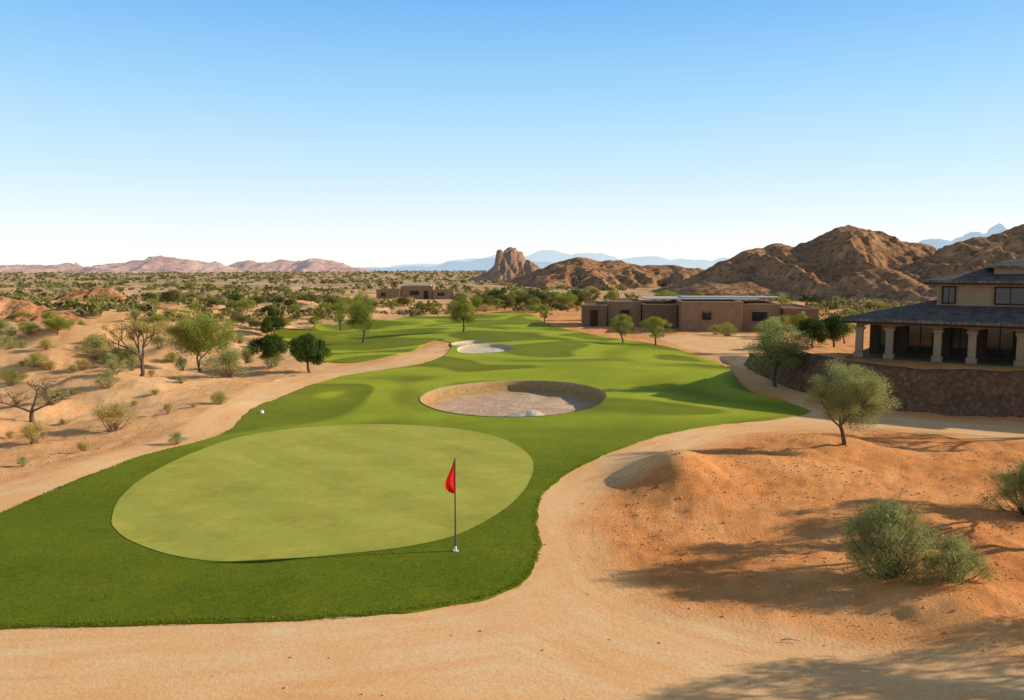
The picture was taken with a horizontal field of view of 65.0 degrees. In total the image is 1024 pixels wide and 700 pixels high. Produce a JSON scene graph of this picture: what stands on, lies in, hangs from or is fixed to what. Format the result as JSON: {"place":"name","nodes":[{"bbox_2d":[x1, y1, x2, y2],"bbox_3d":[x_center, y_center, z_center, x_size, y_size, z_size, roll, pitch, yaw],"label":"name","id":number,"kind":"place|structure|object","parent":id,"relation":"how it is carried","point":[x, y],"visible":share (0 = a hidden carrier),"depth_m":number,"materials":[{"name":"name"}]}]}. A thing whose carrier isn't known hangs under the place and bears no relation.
{"place":"outdoors","nodes":[
{"label":"outdoors","id":0,"kind":"place"},
{"bbox_2d":[0,296,88,322],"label":"rocky hill","id":1,"kind":"structure","parent":0,"point":[8,306],"depth_m":96.46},
{"bbox_2d":[49,287,131,302],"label":"rocky hill","id":2,"kind":"structure","parent":0,"point":[98,291],"depth_m":147.54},
{"bbox_2d":[0,255,244,272],"bbox_3d":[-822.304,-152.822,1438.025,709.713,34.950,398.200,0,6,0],"label":"mountain range","id":3,"kind":"object","parent":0,"point":[156,264],"visible":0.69,"depth_m":1419.51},
{"bbox_2d":[0,344,449,512],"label":"cart path","id":4,"kind":"structure","parent":0,"point":[213,421],"depth_m":33.03,"materials":[{"name":"sand"}]},
{"bbox_2d":[229,258,375,271],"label":"mesa","id":5,"kind":"structure","parent":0,"point":[309,264],"depth_m":1803.26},
{"bbox_2d":[0,312,809,629],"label":"rough grass","id":6,"kind":"structure","parent":0,"point":[650,390],"depth_m":28.30,"materials":[{"name":"plant"}]},
{"bbox_2d":[111,424,532,560],"bbox_3d":[-5.217,3.809,25.406,11.838,0.184,16.060,0,6,0],"label":"putting green","id":7,"kind":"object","parent":6,"relation":"on","point":[303,492],"visible":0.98,"depth_m":22.72,"materials":[{"name":"green plant"}]},
{"bbox_2d":[325,302,351,330],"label":"desert tree","id":8,"kind":"object","parent":6,"relation":"on","point":[340,306],"visible":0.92,"depth_m":83.46,"materials":[{"name":"green plant"}]},
{"bbox_2d":[0,417,677,627],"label":"grass","id":9,"kind":"structure","parent":6,"relation":"on","point":[250,618],"depth_m":16.54,"materials":[{"name":"plant"}]},
{"bbox_2d":[344,289,376,342],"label":"desert tree","id":10,"kind":"object","parent":6,"relation":"on","point":[361,317],"visible":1,"depth_m":71.97,"materials":[{"name":"green plant"}]},
{"bbox_2d":[445,458,457,551],"bbox_3d":[-1.329,3.516,17.895,0.132,2.220,0.353,4,7,32],"label":"golf flag","id":11,"kind":"object","parent":6,"relation":"on","point":[450,484],"visible":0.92,"depth_m":17.89,"materials":[{"name":"fabric"}]},
{"bbox_2d":[445,291,476,331],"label":"desert tree","id":12,"kind":"object","parent":6,"relation":"on","point":[463,310],"visible":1,"depth_m":79.04,"materials":[{"name":"green plant"}]},
{"bbox_2d":[451,340,491,345],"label":"sand bunker","id":13,"kind":"object","parent":6,"relation":"on","point":[462,343],"visible":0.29,"depth_m":68.24},
{"bbox_2d":[457,343,513,353],"bbox_3d":[-2.069,0.041,62.253,4.427,0.501,6.502,0,6,0],"label":"sand bunker","id":14,"kind":"object","parent":6,"relation":"on","point":[480,348],"visible":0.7,"depth_m":64.17},
{"bbox_2d":[420,380,605,416],"bbox_3d":[0.089,2.664,40.571,9.412,0.816,11.318,0,6,0],"label":"sand bunker","id":15,"kind":"object","parent":6,"relation":"on","point":[499,399],"visible":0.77,"depth_m":43.31},
{"bbox_2d":[503,410,543,416],"bbox_3d":[0.719,3.049,38.002,2.426,0.437,0.889,-1,6,-6],"label":"sand heap","id":16,"kind":"object","parent":15,"relation":"on","point":[529,413],"visible":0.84,"depth_m":37.81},
{"bbox_2d":[535,304,553,322],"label":"desert tree","id":17,"kind":"object","parent":6,"relation":"on","point":[544,308],"visible":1,"depth_m":96.78,"materials":[{"name":"green plant"}]},
{"bbox_2d":[610,314,637,342],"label":"desert tree","id":18,"kind":"object","parent":6,"relation":"on","point":[625,320],"visible":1,"depth_m":69.14,"materials":[{"name":"green plant"}]},
{"bbox_2d":[639,316,672,344],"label":"desert tree","id":19,"kind":"object","parent":6,"relation":"on","point":[657,320],"visible":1,"depth_m":68.03,"materials":[{"name":"green plant"}]},
{"bbox_2d":[362,258,554,270],"bbox_3d":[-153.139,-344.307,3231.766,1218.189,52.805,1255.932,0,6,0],"label":"mountain","id":20,"kind":"structure","parent":0,"point":[485,264],"depth_m":3002.38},
{"bbox_2d":[468,247,540,280],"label":"butte","id":21,"kind":"object","parent":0,"point":[510,263],"visible":0.56,"depth_m":462.56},
{"bbox_2d":[0,271,1023,661],"bbox_3d":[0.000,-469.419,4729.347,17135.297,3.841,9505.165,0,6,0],"label":"ground","id":22,"kind":"structure","parent":0,"point":[994,609],"depth_m":22.82,"materials":[{"name":"sand"}]},
{"bbox_2d":[0,318,13,333],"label":"desert shrub","id":23,"kind":"object","parent":22,"relation":"on","point":[2,324],"visible":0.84,"depth_m":75.20,"materials":[{"name":"green plant"}]},
{"bbox_2d":[1,333,18,349],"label":"desert shrub","id":24,"kind":"object","parent":22,"relation":"on","point":[7,338],"visible":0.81,"depth_m":64.11,"materials":[{"name":"green plant"}]},
{"bbox_2d":[0,326,22,341],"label":"desert shrub","id":25,"kind":"object","parent":22,"relation":"on","point":[10,330],"visible":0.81,"depth_m":68.44,"materials":[{"name":"green plant"}]},
{"bbox_2d":[0,368,29,385],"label":"desert shrub","id":26,"kind":"object","parent":22,"relation":"on","point":[7,377],"visible":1,"depth_m":44.15,"materials":[{"name":"green plant"}]},
{"bbox_2d":[15,321,42,334],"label":"desert shrub","id":27,"kind":"object","parent":22,"relation":"on","point":[26,328],"visible":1,"depth_m":68.99,"materials":[{"name":"green plant"}]},
{"bbox_2d":[19,419,51,445],"bbox_3d":[-18.219,3.111,30.271,1.267,1.105,1.417,2,6,22],"label":"desert shrub","id":28,"kind":"object","parent":22,"relation":"on","point":[30,430],"visible":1,"depth_m":30.27,"materials":[{"name":"green plant"}]},
{"bbox_2d":[24,351,48,366],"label":"desert shrub","id":29,"kind":"object","parent":22,"relation":"on","point":[34,358],"visible":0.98,"depth_m":49.64,"materials":[{"name":"green plant"}]},
{"bbox_2d":[0,375,76,422],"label":"bare tree","id":30,"kind":"object","parent":22,"relation":"on","point":[32,410],"visible":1,"depth_m":34.67,"materials":[{"name":"brown plant"}]},
{"bbox_2d":[34,338,53,349],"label":"desert shrub","id":31,"kind":"object","parent":22,"relation":"on","point":[46,342],"visible":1,"depth_m":51.99,"materials":[{"name":"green plant"}]},
{"bbox_2d":[41,359,58,370],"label":"desert shrub","id":32,"kind":"object","parent":22,"relation":"on","point":[50,364],"visible":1,"depth_m":49.54,"materials":[{"name":"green plant"}]},
{"bbox_2d":[34,387,67,405],"bbox_3d":[-21.479,2.153,37.668,1.391,1.046,1.533,1,6,9],"label":"desert shrub","id":33,"kind":"object","parent":22,"relation":"on","point":[49,394],"visible":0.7,"depth_m":37.45,"materials":[{"name":"green plant"}]},
{"bbox_2d":[41,315,75,334],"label":"tree","id":34,"kind":"object","parent":22,"relation":"on","point":[57,323],"visible":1,"depth_m":68.72,"materials":[{"name":"green plant"}]},
{"bbox_2d":[73,358,91,370],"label":"desert shrub","id":35,"kind":"object","parent":22,"relation":"on","point":[83,363],"visible":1,"depth_m":49.55,"materials":[{"name":"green plant"}]},
{"bbox_2d":[73,441,97,452],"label":"desert shrub","id":36,"kind":"object","parent":22,"relation":"on","point":[83,446],"visible":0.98,"depth_m":28.48,"materials":[{"name":"green plant"}]},
{"bbox_2d":[80,334,104,351],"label":"desert shrub","id":37,"kind":"object","parent":22,"relation":"on","point":[97,343],"visible":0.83,"depth_m":53.23,"materials":[{"name":"green plant"}]},
{"bbox_2d":[78,347,111,359],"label":"desert shrub","id":38,"kind":"object","parent":22,"relation":"on","point":[95,352],"visible":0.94,"depth_m":51.86,"materials":[{"name":"green plant"}]},
{"bbox_2d":[93,368,123,388],"bbox_3d":[-20.465,1.473,40.567,1.529,1.138,1.387,6,8,45],"label":"desert shrub","id":39,"kind":"object","parent":22,"relation":"on","point":[106,377],"visible":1,"depth_m":40.64,"materials":[{"name":"green plant"}]},
{"bbox_2d":[96,351,124,367],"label":"desert shrub","id":40,"kind":"object","parent":22,"relation":"on","point":[114,357],"visible":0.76,"depth_m":50.19,"materials":[{"name":"green plant"}]},
{"bbox_2d":[96,347,126,363],"bbox_3d":[-26.259,0.375,52.671,2.162,1.474,1.961,-2,6,-19],"label":"desert shrub","id":41,"kind":"object","parent":22,"relation":"on","point":[118,352],"visible":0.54,"depth_m":52.45,"materials":[{"name":"green plant"}]},
{"bbox_2d":[83,400,141,432],"bbox_3d":[-16.231,2.632,32.070,2.074,1.421,2.320,5,8,43],"label":"desert shrub","id":42,"kind":"object","parent":22,"relation":"on","point":[112,413],"visible":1,"depth_m":31.97,"materials":[{"name":"green plant"}]},
{"bbox_2d":[102,359,132,374],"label":"desert shrub","id":43,"kind":"object","parent":22,"relation":"on","point":[113,366],"visible":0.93,"depth_m":42.28,"materials":[{"name":"green plant"}]},
{"bbox_2d":[119,355,140,370],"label":"desert shrub","id":44,"kind":"object","parent":22,"relation":"on","point":[131,360],"visible":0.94,"depth_m":48.62,"materials":[{"name":"green plant"}]},
{"bbox_2d":[95,320,165,376],"bbox_3d":[-21.854,0.017,46.248,2.170,3.574,3.806,4,7,38],"label":"dry tree","id":45,"kind":"object","parent":22,"relation":"on","point":[140,329],"visible":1,"depth_m":46.30,"materials":[{"name":"brown plant"}]},
{"bbox_2d":[124,308,145,320],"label":"desert shrub","id":46,"kind":"object","parent":22,"relation":"on","point":[135,313],"visible":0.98,"depth_m":89.92,"materials":[{"name":"green plant"}]},
{"bbox_2d":[148,334,170,349],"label":"desert shrub","id":47,"kind":"object","parent":22,"relation":"on","point":[159,339],"visible":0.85,"depth_m":58.92,"materials":[{"name":"green plant"}]},
{"bbox_2d":[150,312,170,322],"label":"desert shrub","id":48,"kind":"object","parent":22,"relation":"on","point":[155,318],"visible":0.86,"depth_m":86.51,"materials":[{"name":"green plant"}]},
{"bbox_2d":[159,402,175,413],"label":"desert shrub","id":49,"kind":"object","parent":22,"relation":"on","point":[169,406],"visible":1,"depth_m":34.28,"materials":[{"name":"green plant"}]},
{"bbox_2d":[159,289,181,301],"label":"desert tree","id":50,"kind":"object","parent":22,"relation":"on","point":[174,295],"visible":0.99,"depth_m":140.02,"materials":[{"name":"green plant"}]},
{"bbox_2d":[163,351,179,361],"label":"desert shrub","id":51,"kind":"object","parent":22,"relation":"on","point":[171,356],"visible":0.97,"depth_m":56.30,"materials":[{"name":"green plant"}]},
{"bbox_2d":[167,430,187,444],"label":"desert shrub","id":52,"kind":"object","parent":22,"relation":"on","point":[177,438],"visible":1,"depth_m":29.08,"materials":[{"name":"green plant"}]},
{"bbox_2d":[172,356,187,370],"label":"desert shrub","id":53,"kind":"object","parent":22,"relation":"on","point":[181,362],"visible":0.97,"depth_m":51.83,"materials":[{"name":"green plant"}]},
{"bbox_2d":[162,305,242,370],"bbox_3d":[-20.522,-0.706,53.436,5.311,4.778,4.912,1,6,5],"label":"mesquite tree","id":54,"kind":"object","parent":22,"relation":"on","point":[196,337],"visible":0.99,"depth_m":52.35,"materials":[{"name":"green plant"}]},
{"bbox_2d":[210,389,230,404],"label":"desert shrub","id":55,"kind":"object","parent":22,"relation":"on","point":[220,396],"visible":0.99,"depth_m":36.37,"materials":[{"name":"green plant"}]},
{"bbox_2d":[195,345,254,377],"bbox_3d":[-17.337,0.747,48.025,2.932,2.205,3.233,5,8,43],"label":"desert shrub","id":56,"kind":"object","parent":22,"relation":"on","point":[232,357],"visible":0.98,"depth_m":47.90,"materials":[{"name":"green plant"}]},
{"bbox_2d":[230,311,252,325],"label":"desert tree","id":57,"kind":"object","parent":22,"relation":"on","point":[241,319],"visible":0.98,"depth_m":81.17,"materials":[{"name":"green plant"}]},
{"bbox_2d":[230,297,256,314],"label":"desert tree","id":58,"kind":"object","parent":22,"relation":"on","point":[246,304],"visible":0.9,"depth_m":108.85,"materials":[{"name":"green plant"}]},
{"bbox_2d":[237,344,261,362],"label":"desert shrub","id":59,"kind":"object","parent":22,"relation":"on","point":[246,353],"visible":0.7,"depth_m":55.36,"materials":[{"name":"green plant"}]},
{"bbox_2d":[246,333,287,367],"bbox_3d":[-16.070,0.110,52.760,2.707,2.540,2.810,-2,6,-16],"label":"dark tree","id":60,"kind":"object","parent":22,"relation":"on","point":[271,345],"visible":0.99,"depth_m":52.53,"materials":[{"name":"green plant"}]},
{"bbox_2d":[260,306,276,316],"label":"desert tree","id":61,"kind":"object","parent":22,"relation":"on","point":[272,312],"visible":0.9,"depth_m":102.32,"materials":[{"name":"green plant"}]},
{"bbox_2d":[260,353,281,369],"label":"desert shrub","id":62,"kind":"object","parent":22,"relation":"on","point":[271,360],"visible":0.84,"depth_m":52.78,"materials":[{"name":"green plant"}]},
{"bbox_2d":[260,315,285,333],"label":"dark tree","id":63,"kind":"object","parent":22,"relation":"on","point":[269,324],"visible":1,"depth_m":79.08,"materials":[{"name":"green plant"}]},
{"bbox_2d":[284,332,332,372],"bbox_3d":[-13.189,0.251,50.788,3.014,2.829,3.128,2,6,16],"label":"dark tree","id":64,"kind":"object","parent":22,"relation":"on","point":[302,349],"visible":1,"depth_m":50.52,"materials":[{"name":"green plant"}]},
{"bbox_2d":[301,292,320,304],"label":"desert tree","id":65,"kind":"object","parent":22,"relation":"on","point":[311,298],"visible":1,"depth_m":127.37,"materials":[{"name":"green plant"}]},
{"bbox_2d":[332,293,354,307],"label":"desert tree","id":66,"kind":"object","parent":22,"relation":"on","point":[345,300],"visible":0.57,"depth_m":110.34,"materials":[{"name":"green plant"}]},
{"bbox_2d":[376,285,454,299],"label":"distant building","id":67,"kind":"structure","parent":22,"relation":"on","point":[430,292],"depth_m":172.72,"materials":[{"name":"brown paint"}]},
{"bbox_2d":[0,270,919,323],"bbox_3d":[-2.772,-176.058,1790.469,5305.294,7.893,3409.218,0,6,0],"label":"distant scrub","id":68,"kind":"object","parent":22,"relation":"on","point":[126,305],"visible":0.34,"depth_m":201.45,"materials":[{"name":"green plant"}]},
{"bbox_2d":[470,294,482,310],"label":"desert tree","id":69,"kind":"object","parent":22,"relation":"on","point":[475,301],"visible":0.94,"depth_m":123.98,"materials":[{"name":"green plant"}]},
{"bbox_2d":[470,291,493,305],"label":"desert tree","id":70,"kind":"object","parent":22,"relation":"on","point":[486,298],"visible":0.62,"depth_m":132.68,"materials":[{"name":"green plant"}]},
{"bbox_2d":[492,293,514,309],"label":"desert tree","id":71,"kind":"object","parent":22,"relation":"on","point":[509,300],"visible":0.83,"depth_m":127.46,"materials":[{"name":"green plant"}]},
{"bbox_2d":[514,290,532,304],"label":"desert tree","id":72,"kind":"object","parent":22,"relation":"on","point":[521,298],"visible":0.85,"depth_m":132.53,"materials":[{"name":"green plant"}]},
{"bbox_2d":[537,292,556,304],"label":"desert tree","id":73,"kind":"object","parent":22,"relation":"on","point":[545,297],"visible":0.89,"depth_m":133.13,"materials":[{"name":"green plant"}]},
{"bbox_2d":[551,292,578,309],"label":"desert tree","id":74,"kind":"object","parent":22,"relation":"on","point":[570,300],"visible":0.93,"depth_m":127.78,"materials":[{"name":"green plant"}]},
{"bbox_2d":[574,289,591,305],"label":"desert tree","id":75,"kind":"object","parent":22,"relation":"on","point":[582,296],"visible":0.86,"depth_m":134.68,"materials":[{"name":"green plant"}]},
{"bbox_2d":[603,286,618,301],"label":"desert tree","id":76,"kind":"object","parent":22,"relation":"on","point":[612,295],"visible":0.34,"depth_m":101.87,"materials":[{"name":"green plant"}]},
{"bbox_2d":[652,290,678,300],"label":"desert tree","id":77,"kind":"object","parent":22,"relation":"on","point":[665,293],"visible":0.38,"depth_m":106.44,"materials":[{"name":"green plant"}]},
{"bbox_2d":[581,296,819,331],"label":"building","id":78,"kind":"structure","parent":22,"relation":"on","point":[693,313],"depth_m":87.34,"materials":[{"name":"brown paint"}]},
{"bbox_2d":[590,310,597,326],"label":"door","id":79,"kind":"structure","parent":78,"relation":"in","point":[594,313],"depth_m":88.90,"materials":[{"name":"brown wood"}]},
{"bbox_2d":[701,312,711,320],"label":"window","id":80,"kind":"structure","parent":78,"relation":"in","point":[705,316],"depth_m":84.11,"materials":[{"name":"black glass"}]},
{"bbox_2d":[751,311,767,321],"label":"window","id":81,"kind":"structure","parent":78,"relation":"in","point":[756,316],"depth_m":84.93,"materials":[{"name":"black glass"}]},
{"bbox_2d":[714,322,741,336],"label":"desert shrub","id":82,"kind":"object","parent":22,"relation":"on","point":[728,328],"visible":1,"depth_m":77.67,"materials":[{"name":"green plant"}]},
{"bbox_2d":[752,319,782,340],"bbox_3d":[20.113,-1.030,62.954,2.525,2.932,2.825,2,6,19],"label":"desert tree","id":83,"kind":"object","parent":22,"relation":"on","point":[759,330],"visible":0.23,"depth_m":62.62,"materials":[{"name":"green plant"}]},
{"bbox_2d":[742,316,814,386],"bbox_3d":[14.346,0.209,43.142,3.657,4.037,3.350,3,6,28],"label":"desert tree","id":84,"kind":"object","parent":22,"relation":"on","point":[770,342],"visible":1,"depth_m":42.77,"materials":[{"name":"green plant"}]},
{"bbox_2d":[774,315,794,336],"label":"desert tree","id":85,"kind":"object","parent":22,"relation":"on","point":[783,318],"visible":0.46,"depth_m":77.65,"materials":[{"name":"green plant"}]},
{"bbox_2d":[789,311,809,334],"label":"desert tree","id":86,"kind":"object","parent":22,"relation":"on","point":[802,318],"visible":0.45,"depth_m":75.31,"materials":[{"name":"green plant"}]},
{"bbox_2d":[795,316,829,347],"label":"desert tree","id":87,"kind":"object","parent":22,"relation":"on","point":[813,327],"visible":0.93,"depth_m":66.16,"materials":[{"name":"green plant"}]},
{"bbox_2d":[819,314,853,346],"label":"desert tree","id":88,"kind":"object","parent":22,"relation":"on","point":[836,328],"visible":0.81,"depth_m":66.89,"materials":[{"name":"green plant"}]},
{"bbox_2d":[793,356,901,445],"bbox_3d":[11.728,1.933,28.040,3.444,3.260,3.077,4,7,33],"label":"olive tree","id":89,"kind":"object","parent":22,"relation":"on","point":[839,404],"visible":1,"depth_m":27.52,"materials":[{"name":"green plant"}]},
{"bbox_2d":[743,352,1023,417],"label":"retaining wall","id":90,"kind":"structure","parent":22,"relation":"on","point":[963,392],"depth_m":36.27,"materials":[{"name":"stone"}]},
{"bbox_2d":[838,491,952,585],"bbox_3d":[7.790,3.721,16.322,2.321,2.117,2.420,1,6,13],"label":"sage shrub","id":91,"kind":"object","parent":22,"relation":"on","point":[887,530],"visible":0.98,"depth_m":16.07,"materials":[{"name":"green plant"}]},
{"bbox_2d":[839,257,1023,367],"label":"clubhouse","id":92,"kind":"structure","parent":22,"relation":"on","point":[975,317],"depth_m":40.84,"materials":[{"name":"beige paint"}]},
{"bbox_2d":[878,325,895,351],"bbox_3d":[20.263,-0.670,43.362,0.820,1.470,0.105,4,7,35],"label":"window","id":93,"kind":"structure","parent":92,"relation":"in","point":[882,334],"depth_m":43.49,"materials":[{"name":"black glass"}]},
{"bbox_2d":[907,326,933,353],"bbox_3d":[21.576,-0.578,42.453,1.220,1.470,0.105,4,7,35],"label":"window","id":94,"kind":"structure","parent":92,"relation":"in","point":[920,338],"depth_m":42.45,"materials":[{"name":"grey glass"}]},
{"bbox_2d":[941,286,955,303],"bbox_3d":[22.678,-2.854,41.692,0.640,0.910,0.115,4,7,35],"label":"window","id":95,"kind":"structure","parent":92,"relation":"in","point":[948,292],"depth_m":41.68,"materials":[{"name":"grey glass"}]},
{"bbox_2d":[949,327,967,354],"bbox_3d":[23.101,-0.472,41.398,0.920,1.470,0.105,4,7,35],"label":"window","id":96,"kind":"structure","parent":92,"relation":"in","point":[958,336],"depth_m":41.43,"materials":[{"name":"black glass"}]},
{"bbox_2d":[985,329,1014,357],"bbox_3d":[24.532,-0.373,40.408,1.220,1.470,0.105,4,7,35],"label":"window","id":97,"kind":"structure","parent":92,"relation":"in","point":[999,342],"depth_m":40.39,"materials":[{"name":"grey glass"}]},
{"bbox_2d":[994,287,1023,304],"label":"window","id":98,"kind":"structure","parent":92,"relation":"in","point":[1002,295],"depth_m":40.18,"materials":[{"name":"grey glass"}]},
{"bbox_2d":[919,531,999,588],"bbox_3d":[8.630,4.079,15.532,1.477,1.128,1.636,3,6,26],"label":"sage shrub","id":99,"kind":"object","parent":22,"relation":"on","point":[957,559],"visible":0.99,"depth_m":15.48,"materials":[{"name":"green plant"}]},
{"bbox_2d":[973,457,1023,516],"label":"sage shrub","id":100,"kind":"object","parent":22,"relation":"on","point":[1012,487],"visible":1,"depth_m":21.05,"materials":[{"name":"green plant"}]},
{"bbox_2d":[0,333,1023,699],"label":"dirt path","id":101,"kind":"structure","parent":0,"point":[568,607],"depth_m":13.38,"materials":[{"name":"soil"}]},
{"bbox_2d":[0,373,1023,699],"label":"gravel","id":102,"kind":"structure","parent":0,"point":[690,527],"depth_m":20.09,"materials":[{"name":"stone"}]},
{"bbox_2d":[0,0,1023,267],"label":"sky","id":103,"kind":"structure","parent":0,"point":[353,133],"materials":[{"name":"blue"}]},
{"bbox_2d":[355,250,730,269],"bbox_3d":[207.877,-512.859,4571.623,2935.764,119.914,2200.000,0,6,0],"label":"mountain","id":104,"kind":"structure","parent":0,"point":[548,256],"depth_m":4377.48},
{"bbox_2d":[490,257,703,290],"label":"hill","id":105,"kind":"structure","parent":0,"point":[582,271],"depth_m":298.79,"materials":[{"name":"stone"}]},
{"bbox_2d":[669,281,801,299],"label":"hill","id":106,"kind":"structure","parent":0,"point":[739,288],"depth_m":187.88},
{"bbox_2d":[648,225,936,294],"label":"hill","id":107,"kind":"structure","parent":0,"point":[828,259],"depth_m":212.38,"materials":[{"name":"stone"}]},
{"bbox_2d":[795,268,937,304],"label":"hill","id":108,"kind":"structure","parent":0,"point":[884,285],"depth_m":153.48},
{"bbox_2d":[900,224,1023,287],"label":"hill","id":109,"kind":"structure","parent":0,"point":[972,254],"depth_m":186.02,"materials":[{"name":"stone"}]},
{"bbox_2d":[918,223,1007,249],"bbox_3d":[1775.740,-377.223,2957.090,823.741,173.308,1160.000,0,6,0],"label":"mountain","id":110,"kind":"structure","parent":0,"point":[937,244],"depth_m":2892.05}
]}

